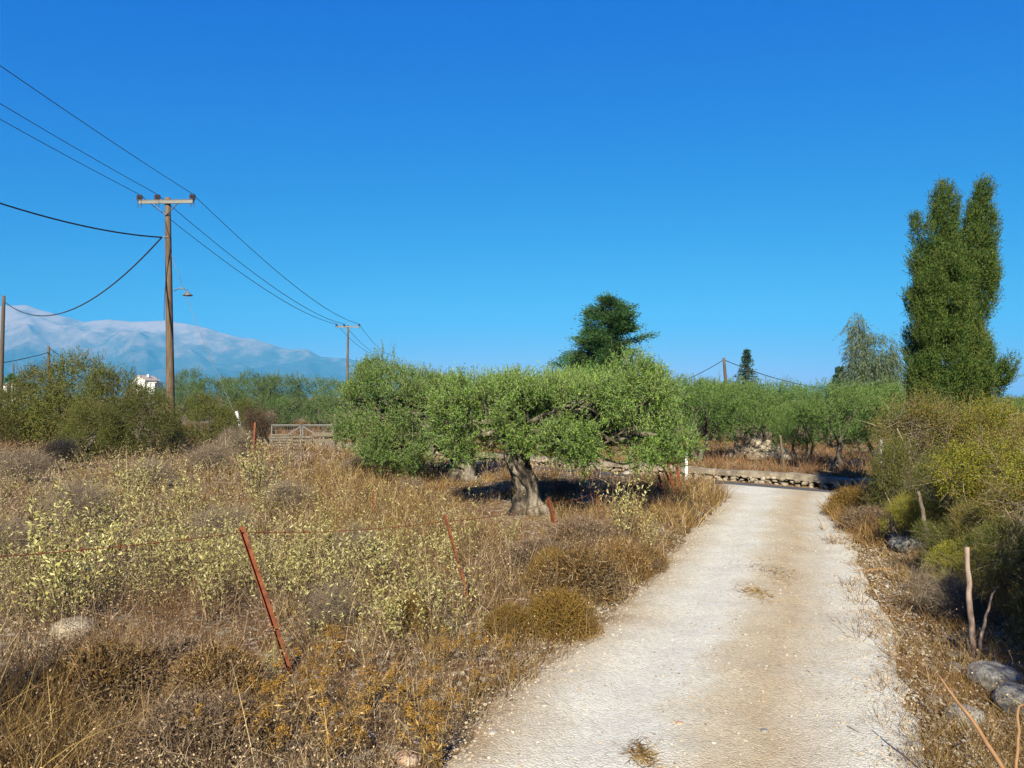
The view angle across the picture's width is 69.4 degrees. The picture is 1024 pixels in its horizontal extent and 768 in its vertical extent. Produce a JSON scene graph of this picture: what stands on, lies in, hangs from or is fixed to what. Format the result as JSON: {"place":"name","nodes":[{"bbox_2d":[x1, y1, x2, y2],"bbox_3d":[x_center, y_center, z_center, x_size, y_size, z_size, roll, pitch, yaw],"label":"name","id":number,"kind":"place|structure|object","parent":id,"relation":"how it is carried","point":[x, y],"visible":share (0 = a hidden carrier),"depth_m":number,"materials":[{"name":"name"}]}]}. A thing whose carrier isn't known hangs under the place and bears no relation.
{"place":"outdoors","nodes":[
{"label":"outdoors","id":0,"kind":"place"},
{"bbox_2d":[0,305,476,396],"bbox_3d":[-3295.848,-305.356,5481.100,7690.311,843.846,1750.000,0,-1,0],"label":"mountains","id":1,"kind":"structure","parent":0,"point":[142,345],"depth_m":5497.57,"materials":[{"name":"stone"}]},
{"bbox_2d":[0,397,1023,767],"bbox_3d":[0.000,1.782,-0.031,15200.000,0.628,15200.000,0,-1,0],"label":"ground","id":2,"kind":"structure","parent":0,"point":[252,623],"depth_m":5.67,"materials":[{"name":"beige plant"}]},
{"bbox_2d":[0,385,53,448],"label":"evergreen shrub","id":3,"kind":"object","parent":2,"relation":"on","point":[4,425],"visible":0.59,"depth_m":24.51,"materials":[{"name":"green plant"}]},
{"bbox_2d":[0,504,53,567],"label":"bare shrub","id":4,"kind":"object","parent":2,"relation":"on","point":[19,528],"visible":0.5,"depth_m":7.43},
{"bbox_2d":[0,442,57,482],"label":"bare shrub","id":5,"kind":"object","parent":2,"relation":"on","point":[26,455],"visible":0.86,"depth_m":14.85,"materials":[{"name":"plant"}]},
{"bbox_2d":[0,360,82,441],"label":"evergreen shrub","id":6,"kind":"object","parent":2,"relation":"on","point":[22,379],"visible":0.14,"depth_m":26.37,"materials":[{"name":"green plant"}]},
{"bbox_2d":[25,475,83,585],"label":"felted shrub","id":7,"kind":"object","parent":2,"relation":"on","point":[31,528],"visible":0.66,"depth_m":6.48,"materials":[{"name":"green plant"}]},
{"bbox_2d":[32,432,83,470],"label":"blackened bush","id":8,"kind":"object","parent":2,"relation":"on","point":[65,447],"visible":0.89,"depth_m":17.35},
{"bbox_2d":[1,345,138,448],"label":"evergreen shrub","id":9,"kind":"object","parent":2,"relation":"on","point":[55,394],"visible":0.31,"depth_m":24.17,"materials":[{"name":"green plant"}]},
{"bbox_2d":[29,475,115,526],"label":"bare shrub","id":10,"kind":"object","parent":2,"relation":"on","point":[78,498],"visible":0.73,"depth_m":9.89,"materials":[{"name":"plant"}]},
{"bbox_2d":[50,616,97,640],"bbox_3d":[-3.193,1.802,5.408,0.313,0.190,0.272,0,-1,0],"label":"rock","id":11,"kind":"object","parent":2,"relation":"on","point":[78,625],"visible":0.4,"depth_m":5.32,"materials":[{"name":"stone"}]},
{"bbox_2d":[25,499,124,620],"bbox_3d":[-3.317,1.352,5.634,0.662,0.924,0.688,1,-1,-33],"label":"felted shrub","id":12,"kind":"object","parent":2,"relation":"on","point":[99,552],"visible":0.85,"depth_m":5.63,"materials":[{"name":"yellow plant"}]},
{"bbox_2d":[51,397,132,462],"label":"evergreen shrub","id":13,"kind":"object","parent":2,"relation":"on","point":[95,439],"visible":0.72,"depth_m":19.88,"materials":[{"name":"green plant"}]},
{"bbox_2d":[1,616,198,731],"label":"cushion shrub","id":14,"kind":"object","parent":2,"relation":"on","point":[110,654],"visible":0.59,"depth_m":4.07,"materials":[{"name":"plant"}]},
{"bbox_2d":[63,483,145,565],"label":"felted shrub","id":15,"kind":"object","parent":2,"relation":"on","point":[108,515],"visible":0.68,"depth_m":7.64,"materials":[{"name":"green plant"}]},
{"bbox_2d":[52,359,179,452],"bbox_3d":[-12.372,0.821,23.042,3.436,3.230,3.690,-1,-1,33],"label":"evergreen shrub","id":16,"kind":"object","parent":2,"relation":"on","point":[107,384],"visible":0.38,"depth_m":22.56,"materials":[{"name":"green plant"}]},
{"bbox_2d":[106,444,166,507],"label":"felted shrub","id":17,"kind":"object","parent":2,"relation":"on","point":[118,475],"visible":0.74,"depth_m":11.56,"materials":[{"name":"green plant"}]},
{"bbox_2d":[90,383,190,458],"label":"evergreen shrub","id":18,"kind":"object","parent":2,"relation":"on","point":[139,434],"visible":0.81,"depth_m":20.75,"materials":[{"name":"green plant"}]},
{"bbox_2d":[117,456,183,489],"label":"bare shrub","id":19,"kind":"object","parent":2,"relation":"on","point":[150,463],"visible":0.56,"depth_m":13.87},
{"bbox_2d":[116,505,188,582],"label":"felted shrub","id":20,"kind":"object","parent":2,"relation":"on","point":[161,538],"visible":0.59,"depth_m":6.85,"materials":[{"name":"green plant"}]},
{"bbox_2d":[56,608,268,722],"bbox_3d":[-2.155,1.704,4.440,1.284,0.676,1.313,0,-1,-14],"label":"cushion shrub","id":21,"kind":"object","parent":2,"relation":"on","point":[172,654],"visible":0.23,"depth_m":4.39,"materials":[{"name":"plant"}]},
{"bbox_2d":[136,194,195,434],"bbox_3d":[-12.620,-2.323,27.021,2.212,9.211,0.392,0,-1,5],"label":"power pole","id":22,"kind":"object","parent":2,"relation":"on","point":[169,290],"visible":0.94,"depth_m":26.96,"materials":[{"name":"brown wood"}]},
{"bbox_2d":[39,650,293,767],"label":"cushion shrub","id":23,"kind":"object","parent":2,"relation":"on","point":[187,706],"visible":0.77,"depth_m":3.50,"materials":[{"name":"plant"}]},
{"bbox_2d":[162,459,202,521],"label":"felted shrub","id":24,"kind":"object","parent":2,"relation":"on","point":[180,486],"visible":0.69,"depth_m":9.94,"materials":[{"name":"green plant"}]},
{"bbox_2d":[165,387,249,448],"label":"evergreen shrub","id":25,"kind":"object","parent":2,"relation":"on","point":[205,412],"visible":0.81,"depth_m":23.72,"materials":[{"name":"green plant"}]},
{"bbox_2d":[180,527,240,621],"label":"felted shrub","id":26,"kind":"object","parent":2,"relation":"on","point":[204,586],"visible":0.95,"depth_m":5.66,"materials":[{"name":"green plant"}]},
{"bbox_2d":[181,438,241,473],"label":"bare shrub","id":27,"kind":"object","parent":2,"relation":"on","point":[214,454],"visible":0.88,"depth_m":16.87,"materials":[{"name":"plant"}]},
{"bbox_2d":[177,374,254,420],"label":"olive tree","id":28,"kind":"object","parent":2,"relation":"on","point":[209,381],"visible":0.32,"depth_m":39.78,"materials":[{"name":"green plant"}]},
{"bbox_2d":[181,494,261,549],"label":"bare shrub","id":29,"kind":"object","parent":2,"relation":"on","point":[197,523],"visible":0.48,"depth_m":8.44,"materials":[{"name":"plant"}]},
{"bbox_2d":[143,622,308,705],"bbox_3d":[-1.683,1.657,4.213,1.013,0.534,0.841,0,-1,-17],"label":"cushion shrub","id":30,"kind":"object","parent":2,"relation":"on","point":[215,662],"visible":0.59,"depth_m":4.13,"materials":[{"name":"plant"}]},
{"bbox_2d":[213,423,255,456],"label":"bare shrub","id":31,"kind":"object","parent":2,"relation":"on","point":[240,441],"visible":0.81,"depth_m":20.85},
{"bbox_2d":[0,433,502,675],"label":"pale undergrowth","id":32,"kind":"object","parent":2,"relation":"on","point":[295,550],"visible":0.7,"depth_m":6.41,"materials":[{"name":"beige plant"}]},
{"bbox_2d":[221,366,289,422],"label":"olive tree","id":33,"kind":"object","parent":2,"relation":"on","point":[261,385],"visible":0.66,"depth_m":37.52,"materials":[{"name":"green plant"}]},
{"bbox_2d":[235,403,282,444],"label":"dead bush","id":34,"kind":"object","parent":2,"relation":"on","point":[264,425],"visible":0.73,"depth_m":26.86,"materials":[{"name":"brown plant"}]},
{"bbox_2d":[230,431,295,505],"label":"felted shrub","id":35,"kind":"object","parent":2,"relation":"on","point":[247,470],"visible":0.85,"depth_m":11.51,"materials":[{"name":"green plant"}]},
{"bbox_2d":[238,526,292,676],"bbox_3d":[-1.515,1.439,4.639,0.384,1.112,0.036,0,-1,-22],"label":"iron post","id":36,"kind":"object","parent":2,"relation":"on","point":[258,578],"visible":0.67,"depth_m":4.63,"materials":[{"name":"metal"}]},
{"bbox_2d":[0,481,630,556],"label":"barbed wire","id":37,"kind":"object","parent":36,"relation":"attached to","point":[186,539],"visible":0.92,"depth_m":4.57,"materials":[{"name":"metal"}]},
{"bbox_2d":[241,392,300,443],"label":"olive tree","id":38,"kind":"object","parent":2,"relation":"on","point":[287,414],"visible":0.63,"depth_m":29.81,"materials":[{"name":"green plant"}]},
{"bbox_2d":[242,664,327,753],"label":"thistle","id":39,"kind":"object","parent":2,"relation":"on","point":[264,712],"visible":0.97,"depth_m":3.56,"materials":[{"name":"brown plant"}]},
{"bbox_2d":[252,370,318,429],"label":"olive tree","id":40,"kind":"object","parent":2,"relation":"on","point":[301,393],"visible":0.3,"depth_m":41.66,"materials":[{"name":"green plant"}]},
{"bbox_2d":[258,475,317,513],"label":"bare shrub","id":41,"kind":"object","parent":2,"relation":"on","point":[287,488],"visible":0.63,"depth_m":10.84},
{"bbox_2d":[259,641,336,723],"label":"thistle","id":42,"kind":"object","parent":2,"relation":"on","point":[300,671],"visible":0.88,"depth_m":3.91,"materials":[{"name":"brown plant"}]},
{"bbox_2d":[283,374,338,425],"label":"olive tree","id":43,"kind":"object","parent":2,"relation":"on","point":[319,383],"visible":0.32,"depth_m":43.78,"materials":[{"name":"green plant"}]},
{"bbox_2d":[299,390,351,438],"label":"olive tree","id":44,"kind":"object","parent":2,"relation":"on","point":[311,413],"visible":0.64,"depth_m":30.73,"materials":[{"name":"green plant"}]},
{"bbox_2d":[294,573,364,631],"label":"bare shrub","id":45,"kind":"object","parent":2,"relation":"on","point":[317,598],"visible":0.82,"depth_m":5.54,"materials":[{"name":"plant"}]},
{"bbox_2d":[299,684,373,760],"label":"thistle","id":46,"kind":"object","parent":2,"relation":"on","point":[325,721],"visible":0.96,"depth_m":3.57,"materials":[{"name":"brown plant"}]},
{"bbox_2d":[308,376,365,417],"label":"olive tree","id":47,"kind":"object","parent":2,"relation":"on","point":[314,392],"visible":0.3,"depth_m":39.49,"materials":[{"name":"green plant"}]},
{"bbox_2d":[318,517,384,569],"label":"bare shrub","id":48,"kind":"object","parent":2,"relation":"on","point":[356,537],"visible":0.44,"depth_m":7.51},
{"bbox_2d":[336,684,403,750],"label":"thistle","id":49,"kind":"object","parent":2,"relation":"on","point":[353,725],"visible":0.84,"depth_m":3.72,"materials":[{"name":"brown plant"}]},
{"bbox_2d":[340,514,400,591],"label":"felted shrub","id":50,"kind":"object","parent":2,"relation":"on","point":[378,553],"visible":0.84,"depth_m":6.54,"materials":[{"name":"green plant"}]},
{"bbox_2d":[348,650,398,708],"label":"thistle","id":51,"kind":"object","parent":2,"relation":"on","point":[374,681],"visible":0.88,"depth_m":4.12,"materials":[{"name":"brown plant"}]},
{"bbox_2d":[376,589,439,633],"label":"cushion shrub","id":52,"kind":"object","parent":2,"relation":"on","point":[408,604],"visible":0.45,"depth_m":5.57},
{"bbox_2d":[325,338,491,481],"bbox_3d":[-1.721,0.604,15.382,2.890,3.108,4.413,-1,-1,38],"label":"olive tree","id":53,"kind":"object","parent":2,"relation":"on","point":[406,397],"visible":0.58,"depth_m":14.34,"materials":[{"name":"green plant"}]},
{"bbox_2d":[381,664,444,737],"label":"thistle","id":54,"kind":"object","parent":2,"relation":"on","point":[425,707],"visible":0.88,"depth_m":3.88,"materials":[{"name":"brown plant"}]},
{"bbox_2d":[396,519,442,610],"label":"felted shrub","id":55,"kind":"object","parent":2,"relation":"on","point":[412,571],"visible":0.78,"depth_m":5.79,"materials":[{"name":"green plant"}]},
{"bbox_2d":[394,685,463,767],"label":"thistle","id":56,"kind":"object","parent":2,"relation":"on","point":[436,730],"visible":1,"depth_m":3.55,"materials":[{"name":"brown plant"}]},
{"bbox_2d":[0,419,921,490],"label":"grove grass","id":57,"kind":"structure","parent":2,"relation":"on","point":[745,462],"depth_m":21.17,"materials":[{"name":"plant"}]},
{"bbox_2d":[481,589,538,643],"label":"cushion shrub","id":58,"kind":"object","parent":2,"relation":"on","point":[517,616],"visible":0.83,"depth_m":5.38,"materials":[{"name":"plant"}]},
{"bbox_2d":[493,517,588,576],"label":"cushion shrub","id":59,"kind":"object","parent":2,"relation":"on","point":[534,545],"visible":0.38,"depth_m":7.29,"materials":[{"name":"plant"}]},
{"bbox_2d":[518,540,582,587],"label":"cushion shrub","id":60,"kind":"object","parent":2,"relation":"on","point":[538,558],"visible":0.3,"depth_m":6.88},
{"bbox_2d":[191,432,919,492],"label":"stone wall","id":61,"kind":"structure","parent":2,"relation":"on","point":[766,476],"depth_m":18.12,"materials":[{"name":"stone"}]},
{"bbox_2d":[535,473,586,500],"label":"bare shrub","id":62,"kind":"object","parent":2,"relation":"on","point":[565,485],"visible":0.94,"depth_m":12.49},
{"bbox_2d":[416,343,708,515],"bbox_3d":[0.694,0.718,11.380,4.339,2.715,3.333,0,-1,0],"label":"olive tree","id":63,"kind":"object","parent":2,"relation":"on","point":[523,416],"visible":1,"depth_m":10.69,"materials":[{"name":"green plant"}]},
{"bbox_2d":[521,577,620,644],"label":"cushion shrub","id":64,"kind":"object","parent":2,"relation":"on","point":[570,602],"visible":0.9,"depth_m":5.53,"materials":[{"name":"plant"}]},
{"bbox_2d":[524,534,634,604],"bbox_3d":[0.606,1.689,6.667,1.184,0.676,1.426,0,-1,22],"label":"cushion shrub","id":65,"kind":"object","parent":2,"relation":"on","point":[583,569],"visible":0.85,"depth_m":6.49,"materials":[{"name":"plant"}]},
{"bbox_2d":[530,501,634,550],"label":"cushion shrub","id":66,"kind":"object","parent":2,"relation":"on","point":[580,523],"visible":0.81,"depth_m":8.47,"materials":[{"name":"plant"}]},
{"bbox_2d":[546,290,660,443],"bbox_3d":[3.482,-0.596,27.920,4.700,5.868,4.061,0,-1,0],"label":"conifer tree","id":67,"kind":"object","parent":2,"relation":"on","point":[597,342],"visible":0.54,"depth_m":27.73,"materials":[{"name":"green plant"}]},
{"bbox_2d":[591,466,652,538],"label":"felted shrub","id":68,"kind":"object","parent":2,"relation":"on","point":[627,507],"visible":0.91,"depth_m":9.00,"materials":[{"name":"green plant"}]},
{"bbox_2d":[587,533,662,581],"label":"cushion shrub","id":69,"kind":"object","parent":2,"relation":"on","point":[617,547],"visible":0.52,"depth_m":7.32,"materials":[{"name":"plant"}]},
{"bbox_2d":[630,535,679,573],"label":"cushion shrub","id":70,"kind":"object","parent":2,"relation":"on","point":[660,561],"visible":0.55,"depth_m":7.60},
{"bbox_2d":[651,369,754,462],"bbox_3d":[5.193,0.956,20.915,3.023,2.780,3.041,0,-1,0],"label":"olive tree","id":71,"kind":"object","parent":2,"relation":"on","point":[700,383],"visible":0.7,"depth_m":20.63,"materials":[{"name":"green plant"}]},
{"bbox_2d":[682,371,790,459],"bbox_3d":[6.763,0.972,22.079,3.325,2.731,3.115,-1,-1,33],"label":"olive tree","id":72,"kind":"object","parent":2,"relation":"on","point":[748,427],"visible":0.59,"depth_m":21.62,"materials":[{"name":"green plant"}]},
{"bbox_2d":[731,348,762,388],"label":"spire conifer","id":73,"kind":"object","parent":2,"relation":"on","point":[747,360],"visible":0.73,"depth_m":59.97,"materials":[{"name":"green plant"}]},
{"bbox_2d":[722,436,792,460],"bbox_3d":[7.476,1.966,22.456,1.872,0.783,1.629,1,-1,-29],"label":"stone heap","id":74,"kind":"object","parent":2,"relation":"on","point":[760,446],"visible":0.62,"depth_m":22.06,"materials":[{"name":"stone"}]},
{"bbox_2d":[733,376,817,443],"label":"olive tree","id":75,"kind":"object","parent":2,"relation":"on","point":[786,397],"visible":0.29,"depth_m":22.72,"materials":[{"name":"green plant"}]},
{"bbox_2d":[764,397,840,466],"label":"olive tree","id":76,"kind":"object","parent":2,"relation":"on","point":[793,441],"visible":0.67,"depth_m":19.93,"materials":[{"name":"green plant"}]},
{"bbox_2d":[782,375,898,470],"bbox_3d":[8.180,1.015,18.498,2.639,2.562,2.655,1,-1,-30],"label":"olive tree","id":77,"kind":"object","parent":2,"relation":"on","point":[838,435],"visible":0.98,"depth_m":18.33,"materials":[{"name":"green plant"}]},
{"bbox_2d":[820,484,885,515],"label":"cushion shrub","id":78,"kind":"object","parent":2,"relation":"on","point":[842,495],"visible":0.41,"depth_m":11.14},
{"bbox_2d":[832,313,906,403],"bbox_3d":[19.603,-0.623,39.938,4.573,6.843,3.651,0,-1,0],"label":"weeping tree","id":79,"kind":"object","parent":2,"relation":"on","point":[871,368],"visible":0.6,"depth_m":39.73,"materials":[{"name":"green plant"}]},
{"bbox_2d":[824,372,915,468],"bbox_3d":[9.686,1.002,19.599,2.877,2.626,2.696,0,-1,3],"label":"olive tree","id":80,"kind":"object","parent":2,"relation":"on","point":[870,447],"visible":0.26,"depth_m":19.30,"materials":[{"name":"green plant"}]},
{"bbox_2d":[833,490,909,533],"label":"cushion shrub","id":81,"kind":"object","parent":2,"relation":"on","point":[864,512],"visible":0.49,"depth_m":9.82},
{"bbox_2d":[874,488,931,538],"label":"spiny shrub","id":82,"kind":"object","parent":2,"relation":"on","point":[898,513],"visible":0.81,"depth_m":8.59,"materials":[{"name":"green plant"}]},
{"bbox_2d":[856,426,953,509],"bbox_3d":[5.301,1.244,9.861,1.187,1.434,1.282,1,-1,-41],"label":"spiny shrub","id":83,"kind":"object","parent":2,"relation":"on","point":[890,474],"visible":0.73,"depth_m":9.82,"materials":[{"name":"green plant"}]},
{"bbox_2d":[856,378,1002,501],"bbox_3d":[5.905,0.827,10.485,2.171,2.021,1.982,0,-1,0],"label":"spiny shrub","id":84,"kind":"object","parent":2,"relation":"on","point":[938,411],"visible":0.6,"depth_m":10.37,"materials":[{"name":"green plant"}]},
{"bbox_2d":[908,515,962,575],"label":"spiny shrub","id":85,"kind":"object","parent":2,"relation":"on","point":[933,540],"visible":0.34,"depth_m":7.20,"materials":[{"name":"green plant"}]},
{"bbox_2d":[896,556,990,623],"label":"bare shrub","id":86,"kind":"object","parent":2,"relation":"on","point":[944,595],"visible":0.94,"depth_m":5.83,"materials":[{"name":"plant"}]},
{"bbox_2d":[909,533,995,592],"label":"spiny shrub","id":87,"kind":"object","parent":2,"relation":"on","point":[943,560],"visible":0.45,"depth_m":6.16,"materials":[{"name":"green plant"}]},
{"bbox_2d":[896,171,1023,442],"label":"cypress tree","id":88,"kind":"object","parent":2,"relation":"on","point":[955,270],"visible":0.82,"depth_m":11.34,"materials":[{"name":"green plant"}]},
{"bbox_2d":[910,446,1009,527],"bbox_3d":[5.102,1.220,8.435,1.165,1.147,1.079,1,-1,-42],"label":"spiny shrub","id":89,"kind":"object","parent":2,"relation":"on","point":[919,471],"visible":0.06,"depth_m":8.44,"materials":[{"name":"green plant"}]},
{"bbox_2d":[909,426,1023,536],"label":"spiny shrub","id":90,"kind":"object","parent":2,"relation":"on","point":[949,477],"visible":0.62,"depth_m":7.49,"materials":[{"name":"green plant"}]},
{"bbox_2d":[914,378,1023,480],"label":"spiny shrub","id":91,"kind":"object","parent":2,"relation":"on","point":[1004,413],"visible":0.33,"depth_m":10.19,"materials":[{"name":"green plant"}]},
{"bbox_2d":[936,673,1004,767],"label":"branch","id":92,"kind":"object","parent":2,"relation":"on","point":[986,743],"visible":1,"depth_m":2.98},
{"bbox_2d":[964,547,977,657],"bbox_3d":[3.090,1.518,4.977,0.083,0.840,0.053,0,-1,0],"label":"stake","id":93,"kind":"object","parent":2,"relation":"on","point":[971,620],"visible":0.84,"depth_m":4.96,"materials":[{"name":"brown wood"}]},
{"bbox_2d":[935,493,1015,550],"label":"spiny shrub","id":94,"kind":"object","parent":2,"relation":"on","point":[958,524],"visible":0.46,"depth_m":6.96,"materials":[{"name":"green plant"}]},
{"bbox_2d":[949,517,1023,599],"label":"spiny shrub","id":95,"kind":"object","parent":2,"relation":"on","point":[977,539],"visible":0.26,"depth_m":6.09,"materials":[{"name":"green plant"}]},
{"bbox_2d":[952,537,1023,636],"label":"spiny shrub","id":96,"kind":"object","parent":2,"relation":"on","point":[997,579],"visible":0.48,"depth_m":5.25,"materials":[{"name":"green plant"}]},
{"bbox_2d":[960,406,1023,474],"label":"spiny shrub","id":97,"kind":"object","parent":2,"relation":"on","point":[1015,433],"visible":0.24,"depth_m":9.40,"materials":[{"name":"green plant"}]},
{"bbox_2d":[965,462,1023,544],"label":"spiny shrub","id":98,"kind":"object","parent":2,"relation":"on","point":[998,503],"visible":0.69,"depth_m":6.53,"materials":[{"name":"green plant"}]},
{"bbox_2d":[966,661,1023,693],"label":"rock","id":99,"kind":"object","parent":2,"relation":"on","point":[988,667],"visible":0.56,"depth_m":4.46,"materials":[{"name":"stone"}]},
{"bbox_2d":[976,437,1023,540],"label":"spiny shrub","id":100,"kind":"object","parent":2,"relation":"on","point":[1020,469],"visible":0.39,"depth_m":6.61,"materials":[{"name":"green plant"}]},
{"bbox_2d":[977,509,1023,643],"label":"spiny shrub","id":101,"kind":"object","parent":2,"relation":"on","point":[1011,552],"visible":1,"depth_m":5.00,"materials":[{"name":"green plant"}]},
{"bbox_2d":[991,682,1023,715],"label":"rock","id":102,"kind":"object","parent":2,"relation":"on","point":[1004,691],"visible":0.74,"depth_m":4.18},
{"bbox_2d":[186,439,837,492],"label":"asphalt road","id":103,"kind":"structure","parent":0,"point":[772,486],"depth_m":16.50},
{"bbox_2d":[0,0,1023,396],"label":"sky","id":104,"kind":"structure","parent":0,"point":[453,181],"materials":[{"name":"blue"}]},
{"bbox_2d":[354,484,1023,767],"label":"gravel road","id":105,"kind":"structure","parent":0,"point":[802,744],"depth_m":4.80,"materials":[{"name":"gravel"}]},
{"bbox_2d":[617,732,668,767],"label":"weed mat","id":106,"kind":"object","parent":105,"relation":"on","point":[642,756],"visible":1,"depth_m":3.64,"materials":[{"name":"brown plant"}]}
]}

